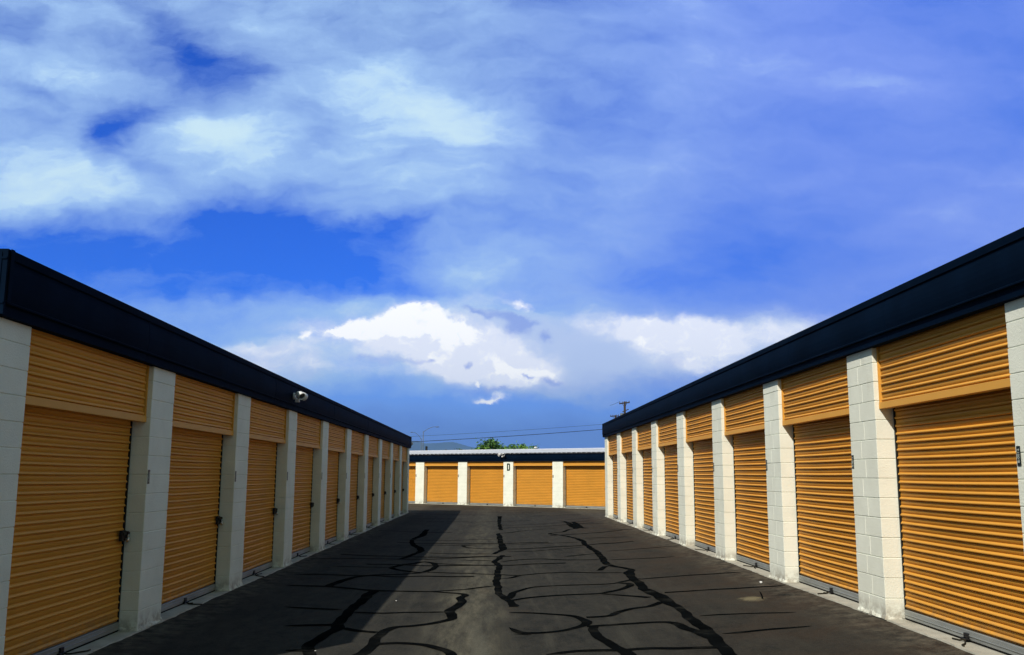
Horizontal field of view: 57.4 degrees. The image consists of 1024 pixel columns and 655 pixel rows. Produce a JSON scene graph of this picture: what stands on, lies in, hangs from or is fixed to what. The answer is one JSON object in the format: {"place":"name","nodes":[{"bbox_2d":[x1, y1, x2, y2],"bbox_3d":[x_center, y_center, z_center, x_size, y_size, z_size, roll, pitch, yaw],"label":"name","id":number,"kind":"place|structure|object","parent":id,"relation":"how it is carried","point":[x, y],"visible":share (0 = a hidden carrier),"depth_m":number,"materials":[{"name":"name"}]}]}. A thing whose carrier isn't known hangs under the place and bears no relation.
{"place":"outdoors","nodes":[
{"label":"outdoors","id":0,"kind":"place"},
{"bbox_2d":[64,513,406,654],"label":"pavement","id":1,"kind":"structure","parent":0,"point":[96,645],"depth_m":11.57,"materials":[{"name":"concrete"}]},
{"bbox_2d":[410,441,474,450],"bbox_3d":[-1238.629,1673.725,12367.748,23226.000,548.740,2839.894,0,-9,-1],"label":"hills","id":2,"kind":"structure","parent":0,"point":[417,446],"depth_m":11907.74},
{"bbox_2d":[410,503,596,508],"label":"pavement","id":3,"kind":"structure","parent":0,"point":[510,506],"depth_m":50.36,"materials":[{"name":"concrete"}]},
{"bbox_2d":[0,0,1023,448],"label":"sky","id":4,"kind":"structure","parent":0,"point":[456,218],"materials":[{"name":"blue"}]},
{"bbox_2d":[88,503,973,654],"bbox_3d":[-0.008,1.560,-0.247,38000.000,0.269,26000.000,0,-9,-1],"label":"ground","id":5,"kind":"structure","parent":0,"point":[255,617],"depth_m":12.06,"materials":[{"name":"grey asphalt"}]},
{"bbox_2d":[0,249,411,654],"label":"storage building","id":6,"kind":"structure","parent":5,"relation":"on","point":[152,468],"depth_m":10.04,"materials":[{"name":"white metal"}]},
{"bbox_2d":[4,405,132,654],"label":"roll up door","id":7,"kind":"structure","parent":6,"relation":"in","point":[70,534],"depth_m":8.64,"materials":[{"name":"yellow metal"}]},
{"bbox_2d":[161,427,222,612],"bbox_3d":[-4.070,2.352,12.063,0.345,2.360,2.755,0,-9,-1],"label":"roll up door","id":8,"kind":"structure","parent":6,"relation":"in","point":[193,520],"depth_m":12.21,"materials":[{"name":"orange metal"}]},
{"bbox_2d":[242,439,277,579],"bbox_3d":[-4.141,2.892,15.481,0.343,2.360,2.755,0,-9,-1],"label":"roll up door","id":9,"kind":"structure","parent":6,"relation":"in","point":[260,510],"depth_m":15.77,"materials":[{"name":"orange metal"}]},
{"bbox_2d":[293,391,307,401],"bbox_3d":[-3.870,1.269,17.085,0.248,0.199,0.468,0,-9,-1],"label":"security light","id":10,"kind":"object","parent":6,"relation":"attached to","point":[300,395],"visible":1,"depth_m":17.01,"materials":[{"name":"white paint"}]},
{"bbox_2d":[291,446,313,558],"bbox_3d":[-4.255,3.432,18.898,0.254,2.360,2.755,0,-9,-1],"label":"roll up door","id":11,"kind":"structure","parent":6,"relation":"in","point":[303,503],"depth_m":19.32,"materials":[{"name":"orange metal"}]},
{"bbox_2d":[324,451,339,544],"bbox_3d":[-4.307,3.972,22.316,0.292,2.360,2.755,0,-9,-1],"label":"roll up door","id":12,"kind":"structure","parent":6,"relation":"in","point":[332,500],"depth_m":22.85,"materials":[{"name":"orange metal"}]},
{"bbox_2d":[348,454,359,534],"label":"roll up door","id":13,"kind":"structure","parent":6,"relation":"in","point":[353,498],"depth_m":26.39,"materials":[{"name":"orange metal"}]},
{"bbox_2d":[366,457,373,527],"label":"roll up door","id":14,"kind":"structure","parent":6,"relation":"in","point":[370,494],"depth_m":29.90,"materials":[{"name":"orange metal"}]},
{"bbox_2d":[380,459,386,521],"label":"roll up door","id":15,"kind":"structure","parent":6,"relation":"in","point":[383,492],"depth_m":33.39,"materials":[{"name":"orange metal"}]},
{"bbox_2d":[391,460,395,517],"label":"roll up door","id":16,"kind":"structure","parent":6,"relation":"in","point":[393,474],"depth_m":36.99,"materials":[{"name":"orange metal"}]},
{"bbox_2d":[400,462,403,513],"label":"roll up door","id":17,"kind":"structure","parent":6,"relation":"in","point":[402,489],"depth_m":40.50,"materials":[{"name":"orange metal"}]},
{"bbox_2d":[471,437,505,449],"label":"tree","id":18,"kind":"object","parent":5,"relation":"on","point":[490,444],"visible":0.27,"depth_m":93.77,"materials":[{"name":"green plant"}]},
{"bbox_2d":[408,448,604,508],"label":"storage building","id":19,"kind":"structure","parent":5,"relation":"on","point":[565,478],"depth_m":50.86,"materials":[{"name":"white metal"}]},
{"bbox_2d":[408,466,415,502],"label":"roll up door","id":20,"kind":"structure","parent":19,"relation":"in","point":[412,469],"depth_m":55.25,"materials":[{"name":"orange metal"}]},
{"bbox_2d":[427,466,457,503],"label":"roll up door","id":21,"kind":"structure","parent":19,"relation":"in","point":[442,481],"depth_m":53.85,"materials":[{"name":"orange metal"}]},
{"bbox_2d":[470,466,502,505],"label":"roll up door","id":22,"kind":"structure","parent":19,"relation":"in","point":[486,482],"depth_m":51.94,"materials":[{"name":"orange metal"}]},
{"bbox_2d":[516,466,552,506],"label":"roll up door","id":23,"kind":"structure","parent":19,"relation":"in","point":[533,483],"depth_m":50.04,"materials":[{"name":"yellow metal"}]},
{"bbox_2d":[566,466,604,508],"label":"roll up door","id":24,"kind":"structure","parent":19,"relation":"in","point":[585,485],"depth_m":48.13,"materials":[{"name":"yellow metal"}]},
{"bbox_2d":[503,441,538,448],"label":"tree","id":25,"kind":"object","parent":5,"relation":"on","point":[521,446],"visible":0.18,"depth_m":99.43,"materials":[{"name":"green plant"}]},
{"bbox_2d":[285,512,807,654],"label":"crack sealant","id":26,"kind":"object","parent":5,"relation":"on","point":[713,637],"visible":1,"depth_m":11.92,"materials":[{"name":"black asphalt"}]},
{"bbox_2d":[619,401,629,414],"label":"utility pole","id":27,"kind":"object","parent":5,"relation":"on","point":[624,405],"visible":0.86,"depth_m":133.05,"materials":[{"name":"paint"}]},
{"bbox_2d":[602,227,1023,654],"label":"storage building","id":28,"kind":"structure","parent":5,"relation":"on","point":[868,456],"depth_m":9.87,"materials":[{"name":"white metal"}]},
{"bbox_2d":[613,454,617,518],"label":"roll up door","id":29,"kind":"structure","parent":28,"relation":"in","point":[615,493],"depth_m":32.30,"materials":[{"name":"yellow metal"}]},
{"bbox_2d":[626,452,632,523],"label":"roll up door","id":30,"kind":"structure","parent":28,"relation":"in","point":[629,475],"depth_m":28.92,"materials":[{"name":"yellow metal"}]},
{"bbox_2d":[643,449,652,530],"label":"roll up door","id":31,"kind":"structure","parent":28,"relation":"in","point":[647,454],"depth_m":25.51,"materials":[{"name":"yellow metal"}]},
{"bbox_2d":[664,444,678,539],"bbox_3d":[3.695,3.744,21.653,0.316,2.277,2.624,0,-9,-1],"label":"roll up door","id":32,"kind":"structure","parent":28,"relation":"in","point":[670,452],"depth_m":22.13,"materials":[{"name":"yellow metal"}]},
{"bbox_2d":[693,438,715,552],"bbox_3d":[3.776,3.222,18.350,0.290,2.277,2.624,0,-9,-1],"label":"roll up door","id":33,"kind":"structure","parent":28,"relation":"in","point":[704,509],"depth_m":18.71,"materials":[{"name":"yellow metal"}]},
{"bbox_2d":[733,430,769,571],"bbox_3d":[3.877,2.701,15.047,0.223,2.277,2.624,0,-9,-1],"label":"roll up door","id":34,"kind":"structure","parent":28,"relation":"in","point":[749,457],"depth_m":15.30,"materials":[{"name":"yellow metal"}]},
{"bbox_2d":[793,415,858,602],"bbox_3d":[3.914,2.179,11.743,0.284,2.276,2.624,0,-9,-1],"label":"roll up door","id":35,"kind":"structure","parent":28,"relation":"in","point":[826,535],"depth_m":11.86,"materials":[{"name":"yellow metal"}]},
{"bbox_2d":[893,388,1023,654],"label":"roll up door","id":36,"kind":"structure","parent":28,"relation":"in","point":[961,535],"depth_m":8.41,"materials":[{"name":"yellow metal"}]},
{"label":"utility pole","id":37,"kind":"object","parent":5,"relation":"on","visible":0},
{"bbox_2d":[410,424,600,436],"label":"overhead cable","id":38,"kind":"object","parent":37,"relation":"attached to","point":[502,431],"visible":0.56,"depth_m":158.71,"materials":[{"name":"metal"}]},
{"bbox_2d":[414,429,601,441],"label":"overhead cable","id":39,"kind":"object","parent":37,"relation":"attached to","point":[504,436],"visible":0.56,"depth_m":158.64,"materials":[{"name":"metal"}]},
{"bbox_2d":[607,517,1004,654],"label":"pavement","id":40,"kind":"structure","parent":0,"point":[972,648],"depth_m":10.40,"materials":[{"name":"concrete"}]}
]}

